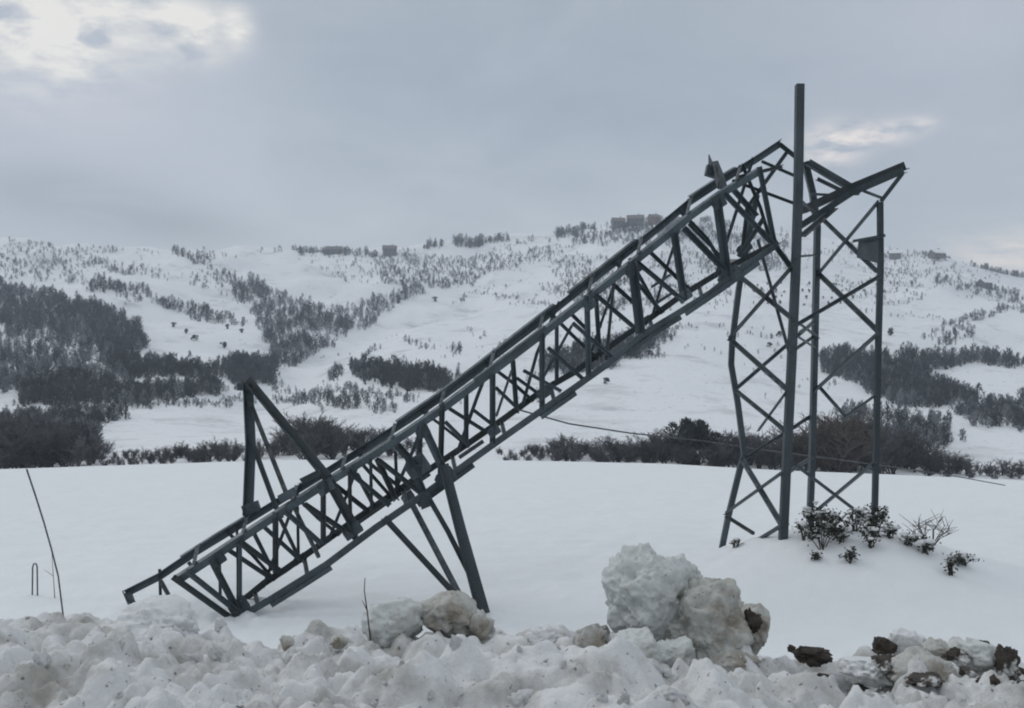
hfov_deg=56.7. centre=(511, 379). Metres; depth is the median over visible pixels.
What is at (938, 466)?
bare tree
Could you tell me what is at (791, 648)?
soil clod
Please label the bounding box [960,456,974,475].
bare tree
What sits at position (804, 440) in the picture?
bare tree
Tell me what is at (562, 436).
bare tree
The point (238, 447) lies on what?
bare tree
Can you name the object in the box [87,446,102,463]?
bare tree
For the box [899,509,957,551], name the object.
bare shrub
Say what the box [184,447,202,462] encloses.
bare tree
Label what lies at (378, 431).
bare tree
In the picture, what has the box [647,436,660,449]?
bare tree
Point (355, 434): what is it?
bare tree
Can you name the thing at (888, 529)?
evergreen shrub
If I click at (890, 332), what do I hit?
round shrub
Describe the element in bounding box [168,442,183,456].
bare tree
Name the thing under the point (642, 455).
bare tree
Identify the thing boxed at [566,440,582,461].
bare tree
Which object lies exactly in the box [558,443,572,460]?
bare tree
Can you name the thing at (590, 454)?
bare tree
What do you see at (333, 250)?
house
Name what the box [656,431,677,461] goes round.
bare tree
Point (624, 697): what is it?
snow lump
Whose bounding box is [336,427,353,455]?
bare tree
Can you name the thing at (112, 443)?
bare tree
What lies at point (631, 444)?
bare tree
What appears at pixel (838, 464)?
bare tree
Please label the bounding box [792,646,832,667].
soil clod
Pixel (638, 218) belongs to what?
house
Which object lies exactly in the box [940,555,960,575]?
evergreen shrub
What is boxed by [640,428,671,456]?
bare tree
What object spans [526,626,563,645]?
snow boulder
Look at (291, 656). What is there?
snow lump
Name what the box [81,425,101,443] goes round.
bare tree
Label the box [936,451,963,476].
bare tree
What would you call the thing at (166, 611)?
snow boulder
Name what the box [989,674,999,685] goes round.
soil crumb
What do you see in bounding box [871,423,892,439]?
bare tree
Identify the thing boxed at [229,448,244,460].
bare tree
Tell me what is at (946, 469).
bare tree
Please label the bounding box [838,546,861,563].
evergreen shrub
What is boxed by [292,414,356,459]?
bare tree
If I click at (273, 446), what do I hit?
bare tree
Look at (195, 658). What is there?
snow lump
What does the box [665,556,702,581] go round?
snow boulder
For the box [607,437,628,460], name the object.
bare tree
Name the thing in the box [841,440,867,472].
bare tree
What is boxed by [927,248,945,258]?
house
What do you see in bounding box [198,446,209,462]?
bare tree
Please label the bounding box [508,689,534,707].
snow lump
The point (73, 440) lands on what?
bare tree
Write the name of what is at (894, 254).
house
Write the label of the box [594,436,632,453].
bare tree
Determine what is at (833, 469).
bare tree
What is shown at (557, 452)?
bare tree
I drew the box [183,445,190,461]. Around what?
bare tree
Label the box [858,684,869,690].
soil crumb
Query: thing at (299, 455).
bare tree
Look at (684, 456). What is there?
bare tree
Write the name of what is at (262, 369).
hillside woodland
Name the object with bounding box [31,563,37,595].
wire hoop
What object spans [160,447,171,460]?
bare tree
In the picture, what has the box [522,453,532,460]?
bare tree
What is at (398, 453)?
bare tree
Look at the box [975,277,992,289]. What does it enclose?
house
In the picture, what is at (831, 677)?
snow lump
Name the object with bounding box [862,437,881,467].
bare tree
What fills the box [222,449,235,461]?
bare tree
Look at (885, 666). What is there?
soil clod
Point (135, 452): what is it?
bare tree
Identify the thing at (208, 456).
bare tree
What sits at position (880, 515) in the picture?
evergreen shrub
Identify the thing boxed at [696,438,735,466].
bare tree
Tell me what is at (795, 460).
bare tree
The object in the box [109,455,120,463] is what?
bare tree
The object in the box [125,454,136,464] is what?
bare tree
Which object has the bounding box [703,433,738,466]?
bare tree
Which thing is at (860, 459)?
bare tree
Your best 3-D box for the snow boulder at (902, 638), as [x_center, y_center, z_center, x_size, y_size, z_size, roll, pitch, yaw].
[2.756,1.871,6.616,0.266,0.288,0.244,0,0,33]
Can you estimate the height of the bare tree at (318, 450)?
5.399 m
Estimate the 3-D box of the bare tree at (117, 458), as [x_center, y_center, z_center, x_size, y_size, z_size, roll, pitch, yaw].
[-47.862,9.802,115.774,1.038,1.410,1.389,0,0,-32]
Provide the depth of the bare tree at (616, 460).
114.98 m
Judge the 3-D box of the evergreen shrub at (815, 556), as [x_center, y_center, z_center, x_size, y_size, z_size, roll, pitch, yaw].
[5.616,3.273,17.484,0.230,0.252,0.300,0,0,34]
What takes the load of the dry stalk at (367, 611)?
on the snow bank
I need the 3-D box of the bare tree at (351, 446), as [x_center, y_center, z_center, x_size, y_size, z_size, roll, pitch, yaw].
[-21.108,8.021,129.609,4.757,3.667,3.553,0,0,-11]
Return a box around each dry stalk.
[45,559,54,597]
[362,580,370,640]
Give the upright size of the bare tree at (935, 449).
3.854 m
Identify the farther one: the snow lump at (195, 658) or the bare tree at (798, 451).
the bare tree at (798, 451)
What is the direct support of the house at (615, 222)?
on the hills
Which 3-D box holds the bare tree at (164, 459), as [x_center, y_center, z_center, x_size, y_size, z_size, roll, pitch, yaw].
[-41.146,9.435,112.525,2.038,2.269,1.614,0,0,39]
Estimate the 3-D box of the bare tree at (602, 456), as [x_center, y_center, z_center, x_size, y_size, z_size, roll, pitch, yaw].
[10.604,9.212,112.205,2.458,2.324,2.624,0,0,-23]
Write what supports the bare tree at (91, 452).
on the hills
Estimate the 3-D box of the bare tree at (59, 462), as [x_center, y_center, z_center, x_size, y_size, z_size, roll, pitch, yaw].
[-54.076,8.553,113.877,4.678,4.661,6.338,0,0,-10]
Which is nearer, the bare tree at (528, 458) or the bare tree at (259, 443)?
the bare tree at (528, 458)
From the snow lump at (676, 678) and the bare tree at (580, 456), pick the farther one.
the bare tree at (580, 456)
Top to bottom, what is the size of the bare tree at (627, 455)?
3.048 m
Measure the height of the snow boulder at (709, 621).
0.703 m
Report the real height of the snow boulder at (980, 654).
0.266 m
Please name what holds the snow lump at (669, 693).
on the snow bank
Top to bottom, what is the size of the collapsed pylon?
10.142 m
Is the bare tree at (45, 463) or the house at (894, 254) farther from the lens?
the house at (894, 254)
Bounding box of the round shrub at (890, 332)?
[887,327,893,335]
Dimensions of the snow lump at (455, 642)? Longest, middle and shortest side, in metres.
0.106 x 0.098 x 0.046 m
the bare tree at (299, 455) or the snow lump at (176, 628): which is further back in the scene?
the bare tree at (299, 455)
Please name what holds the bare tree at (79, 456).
on the hills
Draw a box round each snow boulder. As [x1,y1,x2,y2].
[113,594,199,637]
[361,597,423,647]
[419,590,477,637]
[468,609,494,640]
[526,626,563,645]
[573,623,606,647]
[601,542,692,641]
[616,627,663,663]
[657,635,694,667]
[664,577,753,659]
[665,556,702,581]
[708,644,760,672]
[741,603,770,654]
[838,656,893,687]
[887,627,926,654]
[887,646,958,681]
[921,637,949,659]
[952,637,995,671]
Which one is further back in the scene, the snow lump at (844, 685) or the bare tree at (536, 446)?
the bare tree at (536, 446)
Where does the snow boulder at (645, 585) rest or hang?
on the snow bank
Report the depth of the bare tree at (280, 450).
120.25 m
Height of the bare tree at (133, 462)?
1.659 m
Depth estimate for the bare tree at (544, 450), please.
117.93 m
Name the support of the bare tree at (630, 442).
on the hills
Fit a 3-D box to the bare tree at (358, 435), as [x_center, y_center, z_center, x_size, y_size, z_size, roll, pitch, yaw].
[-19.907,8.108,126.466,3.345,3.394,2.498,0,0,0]
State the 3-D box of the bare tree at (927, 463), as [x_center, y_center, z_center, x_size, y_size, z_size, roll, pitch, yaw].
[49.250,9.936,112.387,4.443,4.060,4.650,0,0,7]
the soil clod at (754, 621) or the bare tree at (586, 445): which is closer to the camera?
the soil clod at (754, 621)
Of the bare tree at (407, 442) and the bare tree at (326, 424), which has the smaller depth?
the bare tree at (326, 424)
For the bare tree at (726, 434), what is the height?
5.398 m
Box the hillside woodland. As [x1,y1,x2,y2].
[0,215,1023,459]
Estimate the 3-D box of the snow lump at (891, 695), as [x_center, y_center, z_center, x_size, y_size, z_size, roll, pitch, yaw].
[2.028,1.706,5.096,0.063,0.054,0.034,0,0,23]
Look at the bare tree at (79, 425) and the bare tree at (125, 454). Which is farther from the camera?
the bare tree at (79, 425)
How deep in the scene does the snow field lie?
22.79 m
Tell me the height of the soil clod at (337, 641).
0.104 m
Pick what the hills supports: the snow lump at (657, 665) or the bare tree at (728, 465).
the bare tree at (728, 465)
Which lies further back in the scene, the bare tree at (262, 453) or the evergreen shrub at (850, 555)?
the bare tree at (262, 453)
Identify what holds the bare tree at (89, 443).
on the hills
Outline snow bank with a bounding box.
[0,612,1023,707]
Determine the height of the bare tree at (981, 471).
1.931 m
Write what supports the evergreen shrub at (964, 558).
on the snow field
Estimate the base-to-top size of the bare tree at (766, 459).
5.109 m
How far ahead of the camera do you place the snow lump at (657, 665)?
5.66 m
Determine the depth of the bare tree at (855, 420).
118.92 m
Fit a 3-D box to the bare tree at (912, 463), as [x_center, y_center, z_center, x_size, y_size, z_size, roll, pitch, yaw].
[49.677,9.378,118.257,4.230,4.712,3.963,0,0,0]
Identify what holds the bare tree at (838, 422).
on the hills
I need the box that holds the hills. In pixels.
[0,214,1023,479]
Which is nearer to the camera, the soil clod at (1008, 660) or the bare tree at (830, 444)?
the soil clod at (1008, 660)
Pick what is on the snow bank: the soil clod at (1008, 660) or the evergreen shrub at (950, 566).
the soil clod at (1008, 660)
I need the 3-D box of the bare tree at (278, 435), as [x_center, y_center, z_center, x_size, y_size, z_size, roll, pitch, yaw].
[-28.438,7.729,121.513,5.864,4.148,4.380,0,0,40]
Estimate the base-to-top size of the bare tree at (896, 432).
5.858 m
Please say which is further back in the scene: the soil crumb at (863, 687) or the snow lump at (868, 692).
the soil crumb at (863, 687)
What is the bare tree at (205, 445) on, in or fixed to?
on the hills
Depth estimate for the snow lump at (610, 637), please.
6.32 m
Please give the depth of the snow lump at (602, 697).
4.22 m
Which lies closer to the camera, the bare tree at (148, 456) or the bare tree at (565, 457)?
the bare tree at (565, 457)
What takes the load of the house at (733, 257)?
on the hills
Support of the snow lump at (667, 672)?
on the snow bank
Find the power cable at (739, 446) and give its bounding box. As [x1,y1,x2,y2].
[517,409,1004,485]
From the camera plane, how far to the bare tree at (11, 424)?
117.87 m
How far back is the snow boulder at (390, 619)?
6.74 m
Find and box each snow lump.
[32,648,50,667]
[112,689,122,697]
[172,626,185,637]
[184,653,202,663]
[207,642,223,660]
[214,617,226,631]
[285,647,297,664]
[287,652,302,662]
[303,696,316,703]
[332,643,353,654]
[369,700,378,707]
[428,690,433,699]
[449,635,462,650]
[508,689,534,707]
[559,660,566,668]
[596,693,607,702]
[606,632,616,643]
[617,691,629,704]
[648,658,664,679]
[652,686,690,704]
[664,668,671,676]
[672,674,680,683]
[828,675,837,686]
[829,671,853,693]
[864,689,874,696]
[885,691,894,699]
[955,697,962,702]
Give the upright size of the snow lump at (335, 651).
0.101 m
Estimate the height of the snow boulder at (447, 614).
0.356 m
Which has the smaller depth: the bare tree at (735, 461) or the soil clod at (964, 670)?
the soil clod at (964, 670)
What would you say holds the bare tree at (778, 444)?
on the hills
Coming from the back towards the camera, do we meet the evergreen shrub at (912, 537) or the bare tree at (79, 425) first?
the bare tree at (79, 425)
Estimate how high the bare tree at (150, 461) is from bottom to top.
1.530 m
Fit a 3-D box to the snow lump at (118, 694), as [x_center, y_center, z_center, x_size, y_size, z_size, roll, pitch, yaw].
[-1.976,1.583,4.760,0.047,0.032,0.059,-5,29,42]
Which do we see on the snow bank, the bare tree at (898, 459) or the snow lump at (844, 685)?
the snow lump at (844, 685)
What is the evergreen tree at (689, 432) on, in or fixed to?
on the hills
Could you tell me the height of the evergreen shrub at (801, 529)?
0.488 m
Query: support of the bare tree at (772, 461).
on the hills
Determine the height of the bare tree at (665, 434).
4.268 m
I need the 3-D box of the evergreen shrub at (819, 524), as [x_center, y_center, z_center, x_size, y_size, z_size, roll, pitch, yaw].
[5.843,2.864,17.870,0.863,0.800,0.715,0,0,0]
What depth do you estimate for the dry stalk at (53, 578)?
17.45 m
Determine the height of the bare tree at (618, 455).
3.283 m
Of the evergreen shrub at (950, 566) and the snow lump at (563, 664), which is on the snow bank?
the snow lump at (563, 664)
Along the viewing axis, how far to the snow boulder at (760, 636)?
6.80 m
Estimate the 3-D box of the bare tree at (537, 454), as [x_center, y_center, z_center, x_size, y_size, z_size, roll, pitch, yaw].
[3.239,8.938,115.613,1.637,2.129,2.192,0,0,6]
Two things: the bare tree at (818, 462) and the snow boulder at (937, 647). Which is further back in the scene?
the bare tree at (818, 462)
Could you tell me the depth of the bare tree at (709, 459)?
111.08 m
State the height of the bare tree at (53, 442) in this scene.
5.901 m
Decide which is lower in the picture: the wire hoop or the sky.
the wire hoop
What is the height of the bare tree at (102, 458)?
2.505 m
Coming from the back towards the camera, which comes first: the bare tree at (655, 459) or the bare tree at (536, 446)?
the bare tree at (536, 446)
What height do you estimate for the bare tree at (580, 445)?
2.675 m
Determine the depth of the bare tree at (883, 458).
113.18 m
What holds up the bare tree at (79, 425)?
on the hills
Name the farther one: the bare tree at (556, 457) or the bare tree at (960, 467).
the bare tree at (960, 467)
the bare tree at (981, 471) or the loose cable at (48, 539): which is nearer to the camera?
the loose cable at (48, 539)
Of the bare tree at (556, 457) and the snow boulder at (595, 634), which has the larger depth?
the bare tree at (556, 457)
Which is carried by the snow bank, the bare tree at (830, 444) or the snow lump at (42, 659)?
the snow lump at (42, 659)
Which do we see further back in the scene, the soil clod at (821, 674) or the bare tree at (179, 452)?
the bare tree at (179, 452)
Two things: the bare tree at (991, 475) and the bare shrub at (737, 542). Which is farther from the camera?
the bare tree at (991, 475)
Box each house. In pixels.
[325,245,341,254]
[382,244,396,255]
[610,216,625,228]
[626,213,643,225]
[647,213,661,224]
[669,217,680,225]
[729,254,740,266]
[888,248,901,259]
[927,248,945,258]
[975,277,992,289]
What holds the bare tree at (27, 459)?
on the hills
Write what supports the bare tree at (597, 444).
on the hills
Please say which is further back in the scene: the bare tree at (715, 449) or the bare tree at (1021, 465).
the bare tree at (1021, 465)
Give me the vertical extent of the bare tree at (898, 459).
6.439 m
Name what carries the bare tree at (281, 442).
on the hills
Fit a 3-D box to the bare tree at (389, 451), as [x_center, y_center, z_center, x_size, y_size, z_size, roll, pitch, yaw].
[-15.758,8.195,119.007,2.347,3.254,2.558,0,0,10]
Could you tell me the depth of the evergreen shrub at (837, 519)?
18.47 m
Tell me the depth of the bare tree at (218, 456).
114.62 m
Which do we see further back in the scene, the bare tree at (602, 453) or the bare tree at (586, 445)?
the bare tree at (586, 445)
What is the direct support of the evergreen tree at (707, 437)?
on the hills
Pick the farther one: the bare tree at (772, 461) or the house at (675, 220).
the house at (675, 220)
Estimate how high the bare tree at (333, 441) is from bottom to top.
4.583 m
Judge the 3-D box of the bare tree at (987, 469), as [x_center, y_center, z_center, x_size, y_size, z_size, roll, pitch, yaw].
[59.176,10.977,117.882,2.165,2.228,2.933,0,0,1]
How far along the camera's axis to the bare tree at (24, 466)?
114.03 m
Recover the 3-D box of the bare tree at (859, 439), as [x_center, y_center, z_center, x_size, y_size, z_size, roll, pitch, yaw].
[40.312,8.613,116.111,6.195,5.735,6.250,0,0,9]
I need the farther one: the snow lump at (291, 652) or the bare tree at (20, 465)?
the bare tree at (20, 465)
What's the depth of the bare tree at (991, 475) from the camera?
113.34 m
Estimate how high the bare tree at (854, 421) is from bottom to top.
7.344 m
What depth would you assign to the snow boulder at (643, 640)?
6.00 m
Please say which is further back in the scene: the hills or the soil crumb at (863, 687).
the hills
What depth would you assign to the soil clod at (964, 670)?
5.78 m
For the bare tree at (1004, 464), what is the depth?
119.05 m
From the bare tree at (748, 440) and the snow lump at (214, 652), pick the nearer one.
the snow lump at (214, 652)
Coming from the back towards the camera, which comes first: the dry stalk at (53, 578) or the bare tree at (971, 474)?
the bare tree at (971, 474)
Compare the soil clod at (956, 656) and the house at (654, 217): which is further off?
the house at (654, 217)
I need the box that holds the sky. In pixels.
[0,0,1023,273]
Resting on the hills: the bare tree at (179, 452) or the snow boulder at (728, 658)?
the bare tree at (179, 452)
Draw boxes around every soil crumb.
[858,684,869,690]
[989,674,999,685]
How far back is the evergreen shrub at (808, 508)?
18.70 m
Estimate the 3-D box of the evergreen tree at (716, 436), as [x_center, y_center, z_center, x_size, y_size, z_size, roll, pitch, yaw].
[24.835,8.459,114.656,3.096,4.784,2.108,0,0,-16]
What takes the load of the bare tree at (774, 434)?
on the hills
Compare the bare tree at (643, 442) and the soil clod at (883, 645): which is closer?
the soil clod at (883, 645)
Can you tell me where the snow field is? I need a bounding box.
[0,460,1023,662]
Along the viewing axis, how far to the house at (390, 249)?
863.07 m
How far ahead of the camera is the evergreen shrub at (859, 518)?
18.41 m
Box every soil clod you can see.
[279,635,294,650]
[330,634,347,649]
[744,608,762,633]
[787,644,795,652]
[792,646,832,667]
[817,672,828,676]
[871,636,897,654]
[871,653,895,674]
[903,672,944,687]
[940,646,970,667]
[959,665,977,677]
[993,644,1020,680]
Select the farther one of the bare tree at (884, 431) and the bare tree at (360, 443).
the bare tree at (884, 431)
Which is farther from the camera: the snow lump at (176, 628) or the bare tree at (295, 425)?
the bare tree at (295, 425)
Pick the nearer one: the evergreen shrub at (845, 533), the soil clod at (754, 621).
the soil clod at (754, 621)
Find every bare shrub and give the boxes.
[729,537,744,547]
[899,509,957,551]
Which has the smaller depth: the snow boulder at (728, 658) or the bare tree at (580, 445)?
the snow boulder at (728, 658)
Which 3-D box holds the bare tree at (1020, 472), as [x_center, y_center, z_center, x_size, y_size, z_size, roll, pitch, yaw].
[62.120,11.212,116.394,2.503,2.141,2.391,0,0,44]
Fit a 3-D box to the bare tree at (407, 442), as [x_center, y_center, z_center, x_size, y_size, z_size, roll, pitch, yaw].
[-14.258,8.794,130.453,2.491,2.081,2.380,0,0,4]
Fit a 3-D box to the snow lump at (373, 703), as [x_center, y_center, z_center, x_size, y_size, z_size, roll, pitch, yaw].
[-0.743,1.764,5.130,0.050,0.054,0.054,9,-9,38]
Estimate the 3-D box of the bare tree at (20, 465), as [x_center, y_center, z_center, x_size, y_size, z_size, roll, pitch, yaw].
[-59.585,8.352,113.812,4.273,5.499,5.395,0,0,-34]
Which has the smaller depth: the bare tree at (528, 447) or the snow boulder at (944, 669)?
the snow boulder at (944, 669)
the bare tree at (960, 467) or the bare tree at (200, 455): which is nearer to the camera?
the bare tree at (200, 455)
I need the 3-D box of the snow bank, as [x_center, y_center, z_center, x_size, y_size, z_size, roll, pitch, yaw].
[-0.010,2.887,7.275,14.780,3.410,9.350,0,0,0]
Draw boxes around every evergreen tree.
[663,416,708,464]
[680,418,712,465]
[707,431,726,451]
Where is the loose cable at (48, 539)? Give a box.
[26,469,63,614]
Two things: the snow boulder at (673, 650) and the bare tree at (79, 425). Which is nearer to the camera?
the snow boulder at (673, 650)
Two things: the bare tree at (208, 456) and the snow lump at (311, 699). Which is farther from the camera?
the bare tree at (208, 456)
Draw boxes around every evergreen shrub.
[788,518,809,540]
[799,501,821,529]
[799,510,847,549]
[809,550,823,559]
[812,504,849,532]
[825,521,854,543]
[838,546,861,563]
[840,506,869,531]
[857,518,885,548]
[861,503,889,531]
[881,517,900,538]
[891,529,925,545]
[914,536,941,554]
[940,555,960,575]
[942,551,983,565]
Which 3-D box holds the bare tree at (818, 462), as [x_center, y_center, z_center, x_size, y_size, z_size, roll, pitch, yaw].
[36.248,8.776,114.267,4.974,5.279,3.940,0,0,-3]
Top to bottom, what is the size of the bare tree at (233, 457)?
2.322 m
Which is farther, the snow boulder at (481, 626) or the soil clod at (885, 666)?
the snow boulder at (481, 626)
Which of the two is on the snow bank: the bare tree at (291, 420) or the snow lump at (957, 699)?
the snow lump at (957, 699)
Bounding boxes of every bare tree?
[0,416,30,467]
[0,422,43,468]
[2,428,28,468]
[2,430,45,467]
[3,430,33,468]
[9,421,68,467]
[23,424,69,467]
[28,432,55,467]
[43,432,87,466]
[61,438,92,466]
[63,418,99,440]
[63,425,87,464]
[79,440,103,464]
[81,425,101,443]
[81,431,102,449]
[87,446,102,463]
[97,445,114,460]
[101,441,115,453]
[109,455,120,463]
[115,455,123,463]
[121,449,129,458]
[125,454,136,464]
[130,449,138,456]
[130,455,137,464]
[142,450,156,460]
[147,451,158,461]
[147,454,156,463]
[158,449,172,463]
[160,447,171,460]
[166,447,178,463]
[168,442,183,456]
[174,441,185,457]
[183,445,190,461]
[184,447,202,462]
[191,446,206,461]
[197,440,223,459]
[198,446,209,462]
[202,444,216,461]
[206,441,231,461]
[219,439,236,449]
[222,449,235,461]
[227,446,238,459]
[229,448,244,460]
[231,439,244,452]
[256,437,266,453]
[257,444,266,457]
[264,440,281,456]
[268,433,286,453]
[269,426,303,454]
[270,437,290,455]
[273,411,310,444]
[282,428,322,459]
[283,412,311,426]
[286,410,336,439]
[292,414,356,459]
[300,420,335,455]
[305,417,339,453]
[306,415,343,429]
[316,426,347,456]
[330,422,358,449]
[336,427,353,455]
[341,427,372,449]
[346,427,363,447]
[350,428,380,454]
[351,430,370,443]
[361,424,385,438]
[365,430,388,456]
[382,438,393,455]
[391,442,408,457]
[401,437,415,449]
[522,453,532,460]
[523,444,531,454]
[528,444,539,456]
[533,445,544,459]
[537,444,548,457]
[546,438,566,451]
[547,437,580,455]
[547,442,568,460]
[549,445,565,460]
[551,433,568,443]
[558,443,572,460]
[561,434,583,447]
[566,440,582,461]
[567,442,584,459]
[574,437,584,454]
[582,440,592,453]
[584,444,602,459]
[587,436,605,448]
[588,444,617,461]
[589,448,608,461]
[590,444,615,461]
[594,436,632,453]
[602,442,624,462]
[603,437,626,462]
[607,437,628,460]
[615,442,636,462]
[619,435,644,459]
[623,436,638,450]
[628,442,641,461]
[635,432,650,457]
[636,438,670,462]
[637,441,651,462]
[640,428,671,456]
[646,429,664,444]
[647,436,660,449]
[652,428,676,456]
[655,442,681,463]
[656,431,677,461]
[657,435,697,464]
[693,440,733,466]
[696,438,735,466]
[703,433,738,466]
[715,430,771,467]
[720,426,751,450]
[723,426,767,464]
[724,438,739,466]
[746,429,772,468]
[759,439,782,469]
[762,425,799,446]
[764,437,782,469]
[771,416,839,471]
[772,423,794,467]
[777,436,816,470]
[792,435,807,469]
[795,432,833,471]
[797,415,845,471]
[798,407,883,447]
[804,409,891,472]
[807,410,857,432]
[817,414,858,471]
[823,415,851,437]
[825,432,869,463]
[839,414,865,436]
[840,408,889,469]
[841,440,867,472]
[848,439,871,470]
[860,431,896,473]
[861,424,913,474]
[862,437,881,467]
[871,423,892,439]
[880,424,925,468]
[888,425,923,465]
[897,437,925,472]
[911,448,946,475]
[915,435,929,467]
[917,444,947,466]
[918,434,938,454]
[922,448,955,472]
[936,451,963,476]
[941,462,953,476]
[945,452,967,473]
[948,451,961,473]
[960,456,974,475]
[960,458,980,477]
[973,461,984,475]
[980,460,995,475]
[984,463,1003,478]
[993,457,1017,475]
[999,463,1018,477]
[1009,462,1023,478]
[1018,459,1023,473]
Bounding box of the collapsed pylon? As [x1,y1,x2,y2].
[122,83,909,616]
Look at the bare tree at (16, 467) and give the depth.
112.51 m
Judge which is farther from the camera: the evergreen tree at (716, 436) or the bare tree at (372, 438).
the bare tree at (372, 438)
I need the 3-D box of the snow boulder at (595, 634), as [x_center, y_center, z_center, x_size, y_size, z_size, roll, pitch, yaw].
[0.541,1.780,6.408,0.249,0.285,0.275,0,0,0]
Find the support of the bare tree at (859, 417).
on the hills
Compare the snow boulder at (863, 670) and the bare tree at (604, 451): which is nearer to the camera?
the snow boulder at (863, 670)
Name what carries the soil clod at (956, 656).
on the snow bank
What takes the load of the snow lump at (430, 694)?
on the snow bank
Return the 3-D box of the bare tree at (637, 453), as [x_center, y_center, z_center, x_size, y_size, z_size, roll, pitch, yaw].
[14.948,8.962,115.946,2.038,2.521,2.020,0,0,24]
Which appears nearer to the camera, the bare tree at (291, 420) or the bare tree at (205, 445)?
the bare tree at (205, 445)
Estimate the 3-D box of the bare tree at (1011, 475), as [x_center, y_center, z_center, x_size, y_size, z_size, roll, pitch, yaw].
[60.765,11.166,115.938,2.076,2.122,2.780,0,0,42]
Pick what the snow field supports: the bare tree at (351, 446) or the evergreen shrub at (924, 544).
the evergreen shrub at (924, 544)
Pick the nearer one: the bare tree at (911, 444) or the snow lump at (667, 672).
the snow lump at (667, 672)
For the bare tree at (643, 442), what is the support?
on the hills
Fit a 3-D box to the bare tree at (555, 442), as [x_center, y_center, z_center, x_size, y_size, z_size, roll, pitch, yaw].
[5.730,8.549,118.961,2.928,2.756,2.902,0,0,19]
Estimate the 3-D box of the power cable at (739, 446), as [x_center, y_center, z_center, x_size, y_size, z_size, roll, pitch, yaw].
[8.421,2.080,24.941,21.666,3.039,0.564,0,0,-39]
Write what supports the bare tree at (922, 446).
on the hills
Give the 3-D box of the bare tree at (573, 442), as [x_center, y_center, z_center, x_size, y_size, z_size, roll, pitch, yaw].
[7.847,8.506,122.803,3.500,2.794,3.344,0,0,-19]
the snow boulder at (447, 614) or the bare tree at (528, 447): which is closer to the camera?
the snow boulder at (447, 614)
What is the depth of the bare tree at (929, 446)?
131.32 m
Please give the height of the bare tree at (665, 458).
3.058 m
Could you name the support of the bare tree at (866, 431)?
on the hills
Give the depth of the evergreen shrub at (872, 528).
17.65 m
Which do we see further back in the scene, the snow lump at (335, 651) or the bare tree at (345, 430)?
the bare tree at (345, 430)
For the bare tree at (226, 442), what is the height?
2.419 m
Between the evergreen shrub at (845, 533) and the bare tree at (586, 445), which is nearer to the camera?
the evergreen shrub at (845, 533)
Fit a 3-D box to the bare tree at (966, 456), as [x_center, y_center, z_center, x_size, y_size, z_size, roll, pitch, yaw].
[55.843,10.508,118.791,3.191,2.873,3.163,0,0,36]
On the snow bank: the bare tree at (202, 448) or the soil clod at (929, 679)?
the soil clod at (929, 679)
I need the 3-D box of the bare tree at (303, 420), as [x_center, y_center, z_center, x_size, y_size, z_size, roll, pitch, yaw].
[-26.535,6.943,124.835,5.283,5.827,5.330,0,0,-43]
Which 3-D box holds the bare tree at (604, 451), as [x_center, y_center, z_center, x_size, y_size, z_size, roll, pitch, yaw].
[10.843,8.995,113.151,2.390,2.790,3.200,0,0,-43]
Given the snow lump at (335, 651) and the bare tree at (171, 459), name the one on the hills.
the bare tree at (171, 459)
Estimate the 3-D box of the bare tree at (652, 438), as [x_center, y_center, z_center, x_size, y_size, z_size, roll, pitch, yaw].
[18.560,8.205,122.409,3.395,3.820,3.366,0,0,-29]
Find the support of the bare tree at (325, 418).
on the hills
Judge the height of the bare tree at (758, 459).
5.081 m
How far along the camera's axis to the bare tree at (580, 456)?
116.45 m
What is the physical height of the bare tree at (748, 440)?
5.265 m
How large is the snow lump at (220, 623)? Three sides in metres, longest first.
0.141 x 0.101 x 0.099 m
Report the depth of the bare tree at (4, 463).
111.87 m
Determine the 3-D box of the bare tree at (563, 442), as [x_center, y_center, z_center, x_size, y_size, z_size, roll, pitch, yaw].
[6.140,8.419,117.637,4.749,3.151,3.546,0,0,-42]
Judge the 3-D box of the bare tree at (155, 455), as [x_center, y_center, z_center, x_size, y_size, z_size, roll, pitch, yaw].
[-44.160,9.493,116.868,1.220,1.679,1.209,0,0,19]

